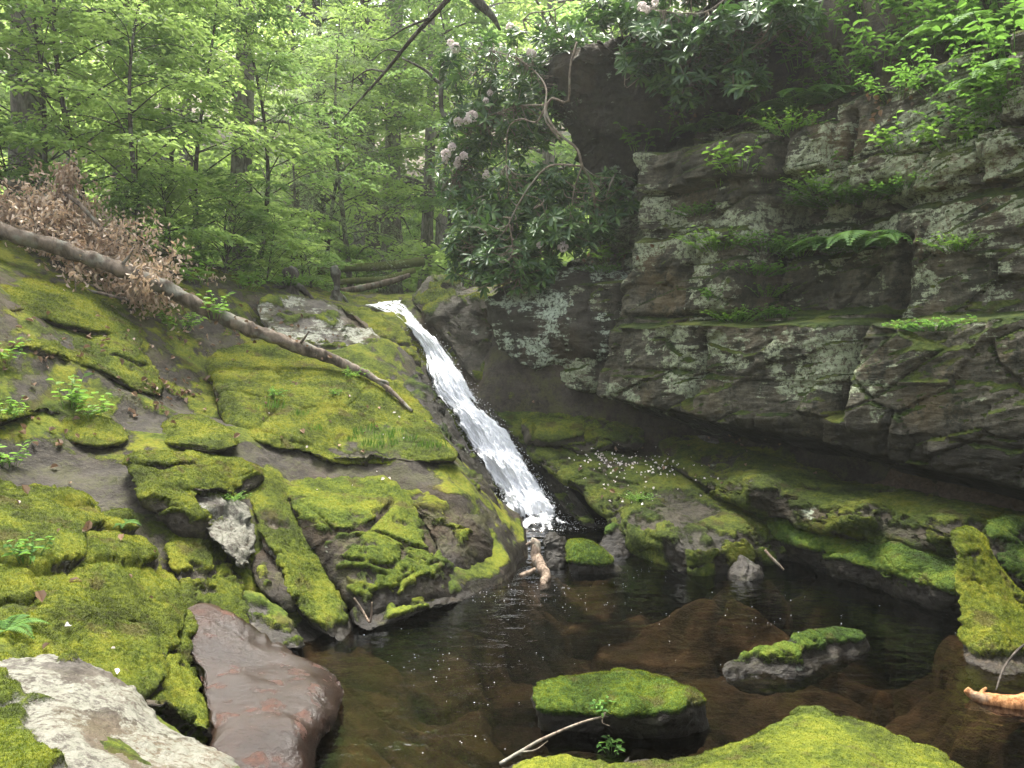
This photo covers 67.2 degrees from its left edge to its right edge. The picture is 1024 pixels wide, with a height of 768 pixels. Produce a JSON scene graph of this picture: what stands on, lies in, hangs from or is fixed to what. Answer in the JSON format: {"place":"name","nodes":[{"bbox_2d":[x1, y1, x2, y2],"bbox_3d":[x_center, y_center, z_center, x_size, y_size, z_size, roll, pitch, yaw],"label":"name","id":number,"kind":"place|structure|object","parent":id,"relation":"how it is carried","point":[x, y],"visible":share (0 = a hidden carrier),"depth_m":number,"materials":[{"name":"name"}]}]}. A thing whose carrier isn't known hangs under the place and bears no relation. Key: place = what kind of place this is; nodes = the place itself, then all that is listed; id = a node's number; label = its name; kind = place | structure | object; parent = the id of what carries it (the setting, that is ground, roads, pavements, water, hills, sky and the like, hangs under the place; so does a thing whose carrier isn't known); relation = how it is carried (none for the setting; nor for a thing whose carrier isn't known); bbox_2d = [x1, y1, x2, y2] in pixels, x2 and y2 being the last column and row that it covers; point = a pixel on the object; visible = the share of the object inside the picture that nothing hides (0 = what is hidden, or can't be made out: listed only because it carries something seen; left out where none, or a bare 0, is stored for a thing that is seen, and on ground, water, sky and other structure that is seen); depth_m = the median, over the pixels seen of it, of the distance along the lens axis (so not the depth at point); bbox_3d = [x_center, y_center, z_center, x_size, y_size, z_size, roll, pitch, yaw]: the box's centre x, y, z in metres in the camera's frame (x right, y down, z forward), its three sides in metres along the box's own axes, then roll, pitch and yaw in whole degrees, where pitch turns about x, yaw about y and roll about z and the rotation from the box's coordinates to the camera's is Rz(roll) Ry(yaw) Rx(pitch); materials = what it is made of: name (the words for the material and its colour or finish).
{"place":"outdoors","nodes":[
{"label":"outdoors","id":0,"kind":"place"},
{"bbox_2d":[0,0,1021,765],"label":"rock bank","id":1,"kind":"object","parent":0,"point":[102,478],"visible":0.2,"depth_m":7.04,"materials":[{"name":"stone"}]},
{"bbox_2d":[0,115,105,204],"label":"leafy bush","id":2,"kind":"object","parent":1,"relation":"on","point":[6,173],"visible":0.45,"depth_m":9.29,"materials":[{"name":"green plant"}]},
{"bbox_2d":[0,0,150,180],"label":"maple sapling","id":3,"kind":"object","parent":1,"relation":"on","point":[90,79],"visible":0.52,"depth_m":9.93,"materials":[{"name":"green plant"}]},
{"bbox_2d":[9,327,163,395],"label":"mossy slab","id":4,"kind":"structure","parent":1,"relation":"on","point":[134,368],"depth_m":6.49,"materials":[{"name":"stone"}]},
{"bbox_2d":[0,277,134,334],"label":"mossy boulder","id":5,"kind":"object","parent":4,"relation":"on","point":[78,309],"visible":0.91,"depth_m":6.85,"materials":[{"name":"stone"}]},
{"bbox_2d":[0,3,184,193],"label":"maple sapling","id":6,"kind":"object","parent":1,"relation":"on","point":[47,149],"visible":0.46,"depth_m":10.45,"materials":[{"name":"green plant"}]},
{"bbox_2d":[61,413,128,448],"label":"mossy stone","id":7,"kind":"object","parent":1,"relation":"on","point":[110,432],"visible":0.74,"depth_m":5.54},
{"bbox_2d":[0,479,211,743],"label":"mossy hummock","id":8,"kind":"object","parent":1,"relation":"on","point":[104,604],"visible":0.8,"depth_m":3.61,"materials":[{"name":"stone"}]},
{"bbox_2d":[187,603,343,767],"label":"smooth brown boulder","id":9,"kind":"object","parent":8,"relation":"on","point":[270,704],"visible":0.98,"depth_m":3.51,"materials":[{"name":"stone"}]},
{"bbox_2d":[0,143,225,338],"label":"dead brush","id":10,"kind":"object","parent":1,"relation":"on","point":[59,213],"visible":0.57,"depth_m":7.91,"materials":[{"name":"brown plant"}]},
{"bbox_2d":[0,649,239,767],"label":"pale boulder","id":11,"kind":"object","parent":1,"relation":"on","point":[68,708],"visible":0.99,"depth_m":2.41,"materials":[{"name":"stone"}]},
{"bbox_2d":[0,0,246,201],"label":"maple sapling","id":12,"kind":"object","parent":1,"relation":"on","point":[116,43],"visible":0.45,"depth_m":10.29,"materials":[{"name":"green plant"}]},
{"bbox_2d":[86,176,178,248],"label":"leafy bush","id":13,"kind":"object","parent":1,"relation":"on","point":[133,205],"visible":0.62,"depth_m":9.55,"materials":[{"name":"green plant"}]},
{"bbox_2d":[0,0,299,253],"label":"maple sapling","id":14,"kind":"object","parent":1,"relation":"on","point":[130,137],"visible":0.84,"depth_m":9.61,"materials":[{"name":"green plant"}]},
{"bbox_2d":[101,164,223,260],"bbox_3d":[-4.624,-2.163,10.075,1.605,1.482,1.522,-2,3,-42],"label":"leafy bush","id":15,"kind":"object","parent":1,"relation":"on","point":[182,176],"visible":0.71,"depth_m":9.96,"materials":[{"name":"green plant"}]},
{"bbox_2d":[121,449,264,539],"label":"mossy slab","id":16,"kind":"structure","parent":1,"relation":"on","point":[170,485],"depth_m":5.09,"materials":[{"name":"stone"}]},
{"bbox_2d":[50,0,338,263],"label":"maple sapling","id":17,"kind":"object","parent":1,"relation":"on","point":[252,83],"visible":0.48,"depth_m":11.34,"materials":[{"name":"green plant"}]},
{"bbox_2d":[161,413,239,452],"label":"mossy stone","id":18,"kind":"object","parent":1,"relation":"on","point":[200,433],"visible":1,"depth_m":5.87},
{"bbox_2d":[163,534,251,622],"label":"mossy block","id":19,"kind":"structure","parent":1,"relation":"on","point":[202,569],"depth_m":4.57,"materials":[{"name":"stone"}]},
{"bbox_2d":[195,490,255,567],"bbox_3d":[-1.902,0.926,5.106,0.410,0.418,0.894,-1,2,-30],"label":"pale rock","id":20,"kind":"object","parent":1,"relation":"on","point":[231,529],"visible":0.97,"depth_m":5.05,"materials":[{"name":"stone"}]},
{"bbox_2d":[169,171,292,270],"bbox_3d":[-4.645,-2.500,12.716,2.140,1.975,2.030,2,3,37],"label":"leafy bush","id":21,"kind":"object","parent":1,"relation":"on","point":[249,178],"visible":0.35,"depth_m":12.51,"materials":[{"name":"green plant"}]},
{"bbox_2d":[171,190,291,275],"bbox_3d":[-3.922,-1.940,10.589,1.682,1.317,1.627,-1,2,-19],"label":"leafy bush","id":22,"kind":"object","parent":1,"relation":"on","point":[254,215],"visible":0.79,"depth_m":10.55,"materials":[{"name":"green plant"}]},
{"bbox_2d":[126,0,397,276],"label":"maple sapling","id":23,"kind":"object","parent":1,"relation":"on","point":[290,109],"visible":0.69,"depth_m":11.94,"materials":[{"name":"green plant"}]},
{"bbox_2d":[242,591,304,648],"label":"boulder","id":24,"kind":"object","parent":1,"relation":"on","point":[273,622],"visible":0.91,"depth_m":4.39,"materials":[{"name":"grey stone"}]},
{"bbox_2d":[222,204,325,282],"bbox_3d":[-3.410,-1.899,11.198,1.427,1.317,1.353,-2,3,-45],"label":"leafy bush","id":25,"kind":"object","parent":1,"relation":"on","point":[298,244],"visible":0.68,"depth_m":11.14,"materials":[{"name":"green plant"}]},
{"bbox_2d":[251,548,296,612],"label":"brown boulder","id":26,"kind":"object","parent":1,"relation":"on","point":[268,576],"visible":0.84,"depth_m":4.74,"materials":[{"name":"stone"}]},
{"bbox_2d":[250,469,351,640],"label":"mossy ridge","id":27,"kind":"structure","parent":1,"relation":"on","point":[321,606],"depth_m":5.02,"materials":[{"name":"stone"}]},
{"bbox_2d":[253,228,363,294],"bbox_3d":[-3.272,-1.920,12.389,1.446,1.171,1.495,1,2,33],"label":"leafy bush","id":28,"kind":"object","parent":1,"relation":"on","point":[327,254],"visible":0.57,"depth_m":12.38,"materials":[{"name":"green plant"}]},
{"bbox_2d":[257,294,379,349],"bbox_3d":[-2.225,-0.632,9.551,1.858,1.037,1.513,0,2,0],"label":"lichened rock","id":29,"kind":"object","parent":1,"relation":"on","point":[321,320],"visible":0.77,"depth_m":9.43,"materials":[{"name":"grey stone"}]},
{"bbox_2d":[205,340,457,465],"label":"mossy slab","id":30,"kind":"structure","parent":1,"relation":"on","point":[241,399],"depth_m":7.21,"materials":[{"name":"stone"}]},
{"bbox_2d":[0,221,412,411],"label":"fallen log","id":31,"kind":"object","parent":30,"relation":"on","point":[68,251],"visible":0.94,"depth_m":7.69,"materials":[{"name":"brown wood"}]},
{"bbox_2d":[287,475,454,616],"bbox_3d":[-1.123,1.182,5.854,1.146,0.882,1.877,-1,2,-32],"label":"rock buttress","id":32,"kind":"object","parent":1,"relation":"on","point":[369,539],"visible":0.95,"depth_m":5.38,"materials":[{"name":"stone"}]},
{"bbox_2d":[350,579,473,630],"bbox_3d":[-0.678,1.498,5.311,0.524,0.231,1.200,1,2,32],"label":"rock ledge","id":33,"kind":"object","parent":32,"relation":"on","point":[392,613],"visible":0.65,"depth_m":4.96,"materials":[{"name":"stone"}]},
{"bbox_2d":[317,257,424,274],"bbox_3d":[-2.630,-2.222,14.455,2.001,0.409,0.213,-1,2,-17],"label":"fallen log","id":34,"kind":"object","parent":1,"relation":"on","point":[405,264],"visible":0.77,"depth_m":14.46,"materials":[{"name":"brown plant"}]},
{"bbox_2d":[336,0,450,121],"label":"dead branch","id":35,"kind":"object","parent":1,"relation":"on","point":[433,15],"visible":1,"depth_m":8.43,"materials":[{"name":"brown plant"}]},
{"bbox_2d":[403,371,497,491],"bbox_3d":[-0.697,0.460,8.252,0.747,1.171,2.226,-1,2,-30],"label":"dark rock","id":36,"kind":"object","parent":1,"relation":"on","point":[418,385],"visible":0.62,"depth_m":8.30,"materials":[{"name":"stone"}]},
{"bbox_2d":[323,299,424,374],"bbox_3d":[-1.746,-0.505,10.012,0.887,1.330,2.685,-1,2,-32],"label":"mossy terrace rock","id":37,"kind":"object","parent":36,"relation":"on","point":[381,325],"visible":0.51,"depth_m":10.06,"materials":[{"name":"stone"}]},
{"bbox_2d":[405,466,523,569],"bbox_3d":[-0.361,1.192,6.458,1.338,1.022,1.740,-1,2,-31],"label":"rock buttress","id":38,"kind":"object","parent":1,"relation":"on","point":[464,541],"visible":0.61,"depth_m":6.01,"materials":[{"name":"stone"}]},
{"bbox_2d":[368,300,564,521],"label":"waterfall","id":39,"kind":"structure","parent":1,"relation":"on","point":[494,446],"depth_m":8.66,"materials":[{"name":"white liquid"}]},
{"bbox_2d":[0,81,950,647],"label":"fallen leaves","id":40,"kind":"object","parent":1,"relation":"on","point":[40,595],"visible":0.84,"depth_m":6.61,"materials":[{"name":"green plant"}]},
{"bbox_2d":[485,265,627,370],"bbox_3d":[0.677,-0.571,9.519,2.048,1.842,1.489,1,2,34],"label":"dark boulder","id":41,"kind":"object","parent":1,"relation":"on","point":[538,331],"visible":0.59,"depth_m":8.98,"materials":[{"name":"stone"}]},
{"bbox_2d":[426,0,639,298],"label":"rhododendron","id":42,"kind":"object","parent":41,"relation":"on","point":[519,265],"visible":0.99,"depth_m":9.53,"materials":[{"name":"green plant"}]},
{"bbox_2d":[0,0,1023,510],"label":"ground","id":43,"kind":"structure","parent":0,"point":[894,478],"depth_m":6.71,"materials":[{"name":"green plant"}]},
{"bbox_2d":[0,0,181,204],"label":"maple sapling","id":44,"kind":"object","parent":43,"relation":"on","point":[80,72],"visible":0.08,"depth_m":14.13,"materials":[{"name":"green plant"}]},
{"bbox_2d":[0,1,185,200],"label":"tall tree","id":45,"kind":"object","parent":43,"relation":"on","point":[19,102],"visible":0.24,"depth_m":11.84,"materials":[{"name":"green plant"}]},
{"bbox_2d":[48,0,299,251],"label":"maple sapling","id":46,"kind":"object","parent":43,"relation":"on","point":[171,158],"visible":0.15,"depth_m":14.36,"materials":[{"name":"green plant"}]},
{"bbox_2d":[100,0,353,273],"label":"tall tree","id":47,"kind":"object","parent":43,"relation":"on","point":[239,164],"visible":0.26,"depth_m":13.79,"materials":[{"name":"green plant"}]},
{"bbox_2d":[155,0,383,258],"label":"tall tree","id":48,"kind":"object","parent":43,"relation":"on","point":[295,101],"visible":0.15,"depth_m":19.42,"materials":[{"name":"green plant"}]},
{"bbox_2d":[232,205,345,288],"bbox_3d":[-3.945,-2.330,13.741,1.861,1.811,1.962,0,2,3],"label":"leafy bush","id":49,"kind":"object","parent":43,"relation":"on","point":[321,227],"visible":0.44,"depth_m":13.65,"materials":[{"name":"green plant"}]},
{"bbox_2d":[247,88,357,286],"bbox_3d":[-4.079,-3.543,14.280,2.749,3.887,2.401,-1,2,-28],"label":"hemlock","id":50,"kind":"object","parent":43,"relation":"on","point":[294,184],"visible":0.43,"depth_m":14.24,"materials":[{"name":"green plant"}]},
{"bbox_2d":[0,0,628,292],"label":"woods","id":51,"kind":"object","parent":43,"relation":"on","point":[413,278],"visible":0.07,"depth_m":32.03,"materials":[{"name":"green wood"}]},
{"bbox_2d":[221,0,419,265],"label":"hemlock","id":52,"kind":"object","parent":43,"relation":"on","point":[318,205],"visible":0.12,"depth_m":22.53,"materials":[{"name":"green plant"}]},
{"bbox_2d":[204,3,452,288],"bbox_3d":[-3.861,-4.686,15.905,4.602,6.169,4.613,2,3,43],"label":"maple sapling","id":53,"kind":"object","parent":43,"relation":"on","point":[367,107],"visible":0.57,"depth_m":16.02,"materials":[{"name":"green plant"}]},
{"bbox_2d":[260,8,422,292],"bbox_3d":[-3.448,-4.459,15.380,3.602,5.830,4.124,0,2,-4],"label":"hemlock","id":54,"kind":"object","parent":43,"relation":"on","point":[342,210],"visible":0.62,"depth_m":15.31,"materials":[{"name":"green plant"}]},
{"bbox_2d":[267,0,449,251],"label":"tall tree","id":55,"kind":"object","parent":43,"relation":"on","point":[362,241],"visible":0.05,"depth_m":27.75,"materials":[{"name":"green plant"}]},
{"bbox_2d":[271,0,455,291],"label":"hemlock","id":56,"kind":"object","parent":43,"relation":"on","point":[372,243],"visible":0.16,"depth_m":21.61,"materials":[{"name":"green plant"}]},
{"bbox_2d":[261,0,512,293],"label":"tall tree","id":57,"kind":"object","parent":43,"relation":"on","point":[394,288],"visible":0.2,"depth_m":17.73,"materials":[{"name":"green plant"}]},
{"bbox_2d":[296,0,487,291],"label":"tall tree","id":58,"kind":"object","parent":43,"relation":"on","point":[411,140],"visible":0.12,"depth_m":23.69,"materials":[{"name":"green plant"}]},
{"bbox_2d":[307,0,514,291],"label":"tall tree","id":59,"kind":"object","parent":43,"relation":"on","point":[427,227],"visible":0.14,"depth_m":18.76,"materials":[{"name":"green plant"}]},
{"bbox_2d":[340,55,546,286],"bbox_3d":[-1.328,-4.273,16.214,4.169,5.306,4.102,-1,2,-25],"label":"maple sapling","id":60,"kind":"object","parent":43,"relation":"on","point":[425,111],"visible":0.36,"depth_m":16.25,"materials":[{"name":"green plant"}]},
{"bbox_2d":[375,1,526,246],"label":"tall tree","id":61,"kind":"object","parent":43,"relation":"on","point":[440,229],"visible":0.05,"depth_m":29.62,"materials":[{"name":"green plant"}]},
{"bbox_2d":[346,0,575,286],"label":"maple sapling","id":62,"kind":"object","parent":43,"relation":"on","point":[422,44],"visible":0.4,"depth_m":16.12,"materials":[{"name":"green plant"}]},
{"bbox_2d":[419,0,618,195],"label":"tall tree","id":63,"kind":"object","parent":43,"relation":"on","point":[547,156],"visible":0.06,"depth_m":18.70,"materials":[{"name":"green plant"}]},
{"bbox_2d":[658,435,1023,557],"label":"mossy slab","id":64,"kind":"structure","parent":43,"relation":"on","point":[805,498],"depth_m":6.32,"materials":[{"name":"stone"}]},
{"bbox_2d":[983,514,1023,587],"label":"mossy boulder","id":65,"kind":"object","parent":64,"relation":"on","point":[1005,534],"visible":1,"depth_m":5.05,"materials":[{"name":"green stone"}]},
{"bbox_2d":[291,512,1023,767],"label":"pool water","id":66,"kind":"structure","parent":0,"point":[913,674],"depth_m":4.26,"materials":[{"name":"brown liquid"}]},
{"bbox_2d":[489,407,596,528],"bbox_3d":[0.426,0.748,8.602,0.720,1.272,2.284,-1,2,-32],"label":"dark rock","id":67,"kind":"object","parent":66,"relation":"in","point":[568,500],"visible":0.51,"depth_m":8.12,"materials":[{"name":"stone"}]},
{"bbox_2d":[412,273,492,385],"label":"mossy rock column","id":68,"kind":"structure","parent":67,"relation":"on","point":[455,315],"depth_m":10.15,"materials":[{"name":"stone"}]},
{"bbox_2d":[542,531,567,569],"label":"dark stump rock","id":69,"kind":"object","parent":66,"relation":"in","point":[554,556],"visible":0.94,"depth_m":6.35,"materials":[{"name":"stone"}]},
{"bbox_2d":[565,538,621,573],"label":"mossy stone","id":70,"kind":"object","parent":66,"relation":"in","point":[586,556],"visible":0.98,"depth_m":6.07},
{"bbox_2d":[599,522,630,555],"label":"grey stone","id":71,"kind":"object","parent":66,"relation":"in","point":[612,542],"visible":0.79,"depth_m":6.71,"materials":[{"name":"grey stone"}]},
{"bbox_2d":[531,667,708,738],"bbox_3d":[0.506,1.605,3.646,0.837,0.466,0.646,0,2,0],"label":"mossy boulder","id":72,"kind":"object","parent":66,"relation":"in","point":[646,704],"visible":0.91,"depth_m":3.48,"materials":[{"name":"green stone"}]},
{"bbox_2d":[526,443,787,575],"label":"petal strewn slab","id":73,"kind":"structure","parent":66,"relation":"in","point":[680,523],"depth_m":6.79,"materials":[{"name":"stone"}]},
{"bbox_2d":[521,412,644,455],"bbox_3d":[0.812,0.530,8.768,1.427,0.470,1.043,0,2,0],"label":"mossy ledge","id":74,"kind":"object","parent":73,"relation":"on","point":[577,434],"visible":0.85,"depth_m":8.48,"materials":[{"name":"stone"}]},
{"bbox_2d":[503,705,963,767],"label":"mossy slab","id":75,"kind":"structure","parent":66,"relation":"in","point":[806,736],"depth_m":3.01,"materials":[{"name":"stone"}]},
{"bbox_2d":[727,554,763,580],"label":"grey stone","id":76,"kind":"object","parent":66,"relation":"in","point":[742,568],"visible":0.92,"depth_m":5.94,"materials":[{"name":"grey stone"}]},
{"bbox_2d":[722,626,869,678],"bbox_3d":[1.584,1.545,4.317,1.045,0.269,0.351,-1,2,-34],"label":"flat stone","id":77,"kind":"object","parent":66,"relation":"in","point":[807,652],"visible":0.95,"depth_m":4.25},
{"bbox_2d":[754,513,1023,614],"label":"mossy ledge","id":78,"kind":"object","parent":66,"relation":"in","point":[897,569],"visible":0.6,"depth_m":5.60,"materials":[{"name":"green stone"}]},
{"bbox_2d":[950,525,1023,674],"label":"standing stone","id":79,"kind":"object","parent":66,"relation":"in","point":[990,634],"visible":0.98,"depth_m":4.54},
{"bbox_2d":[964,687,1023,709],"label":"rotten wood","id":80,"kind":"object","parent":66,"relation":"in","point":[982,696],"visible":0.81,"depth_m":3.76,"materials":[{"name":"beige wood"}]},
{"bbox_2d":[560,0,1023,500],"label":"cliff","id":81,"kind":"structure","parent":0,"point":[841,367],"depth_m":6.75,"materials":[{"name":"stone"}]},
{"bbox_2d":[523,0,699,125],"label":"leafy bush","id":82,"kind":"object","parent":81,"relation":"on","point":[563,16],"visible":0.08,"depth_m":10.62,"materials":[{"name":"green plant"}]},
{"bbox_2d":[541,0,804,224],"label":"overhanging rock","id":83,"kind":"object","parent":81,"relation":"on","point":[605,96],"visible":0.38,"depth_m":9.30,"materials":[{"name":"stone"}]},
{"bbox_2d":[575,0,828,112],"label":"rhododendron","id":84,"kind":"object","parent":83,"relation":"on","point":[650,30],"visible":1,"depth_m":8.04,"materials":[{"name":"green plant"}]},
{"bbox_2d":[714,229,818,254],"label":"creeping plant","id":85,"kind":"object","parent":81,"relation":"on","point":[776,242],"visible":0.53,"depth_m":7.37,"materials":[{"name":"green plant"}]},
{"bbox_2d":[743,103,834,136],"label":"creeping plant","id":86,"kind":"object","parent":81,"relation":"on","point":[785,127],"visible":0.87,"depth_m":7.30,"materials":[{"name":"green plant"}]},
{"bbox_2d":[734,84,844,124],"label":"fern","id":87,"kind":"object","parent":81,"relation":"on","point":[780,105],"visible":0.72,"depth_m":7.95,"materials":[{"name":"green plant"}]},
{"bbox_2d":[776,179,880,209],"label":"creeping plant","id":88,"kind":"object","parent":81,"relation":"on","point":[841,189],"visible":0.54,"depth_m":7.17,"materials":[{"name":"green plant"}]},
{"bbox_2d":[789,40,897,94],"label":"broadleaf shrub","id":89,"kind":"object","parent":81,"relation":"on","point":[833,80],"visible":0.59,"depth_m":7.73,"materials":[{"name":"green plant"}]},
{"bbox_2d":[778,229,912,256],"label":"fern","id":90,"kind":"object","parent":81,"relation":"on","point":[847,234],"visible":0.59,"depth_m":6.77,"materials":[{"name":"green plant"}]},
{"bbox_2d":[798,4,951,79],"bbox_3d":[3.626,-3.327,7.597,1.504,0.543,1.396,1,2,25],"label":"broadleaf shrub","id":91,"kind":"object","parent":81,"relation":"on","point":[858,40],"visible":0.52,"depth_m":7.46,"materials":[{"name":"green plant"}]},
{"bbox_2d":[850,58,937,105],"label":"broadleaf shrub","id":92,"kind":"object","parent":81,"relation":"on","point":[869,85],"visible":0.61,"depth_m":6.61,"materials":[{"name":"green plant"}]},
{"bbox_2d":[842,0,975,65],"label":"broadleaf shrub","id":93,"kind":"object","parent":81,"relation":"on","point":[963,9],"visible":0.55,"depth_m":7.12,"materials":[{"name":"green plant"}]},
{"bbox_2d":[880,0,981,36],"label":"broadleaf shrub","id":94,"kind":"object","parent":81,"relation":"on","point":[933,8],"visible":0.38,"depth_m":7.00,"materials":[{"name":"green plant"}]},
{"bbox_2d":[882,30,990,96],"bbox_3d":[3.580,-2.576,6.337,1.053,0.380,0.977,-1,2,-23],"label":"broadleaf shrub","id":95,"kind":"object","parent":81,"relation":"on","point":[932,69],"visible":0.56,"depth_m":6.25,"materials":[{"name":"green plant"}]},
{"bbox_2d":[915,117,998,151],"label":"leafy plant","id":96,"kind":"object","parent":81,"relation":"on","point":[969,136],"visible":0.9,"depth_m":6.09,"materials":[{"name":"green plant"}]},
{"bbox_2d":[897,2,1023,57],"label":"fern","id":97,"kind":"object","parent":81,"relation":"on","point":[964,19],"visible":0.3,"depth_m":6.66,"materials":[{"name":"green plant"}]},
{"bbox_2d":[908,81,1021,132],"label":"broadleaf shrub","id":98,"kind":"object","parent":81,"relation":"on","point":[988,103],"visible":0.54,"depth_m":6.02,"materials":[{"name":"green plant"}]},
{"bbox_2d":[922,0,1023,67],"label":"broadleaf shrub","id":99,"kind":"object","parent":81,"relation":"on","point":[998,40],"visible":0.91,"depth_m":5.93,"materials":[{"name":"green plant"}]},
{"bbox_2d":[927,58,1023,100],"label":"fern","id":100,"kind":"object","parent":81,"relation":"on","point":[990,65],"visible":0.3,"depth_m":5.94,"materials":[{"name":"green plant"}]},
{"bbox_2d":[938,44,1023,114],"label":"broadleaf shrub","id":101,"kind":"object","parent":81,"relation":"on","point":[989,87],"visible":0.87,"depth_m":5.79,"materials":[{"name":"green plant"}]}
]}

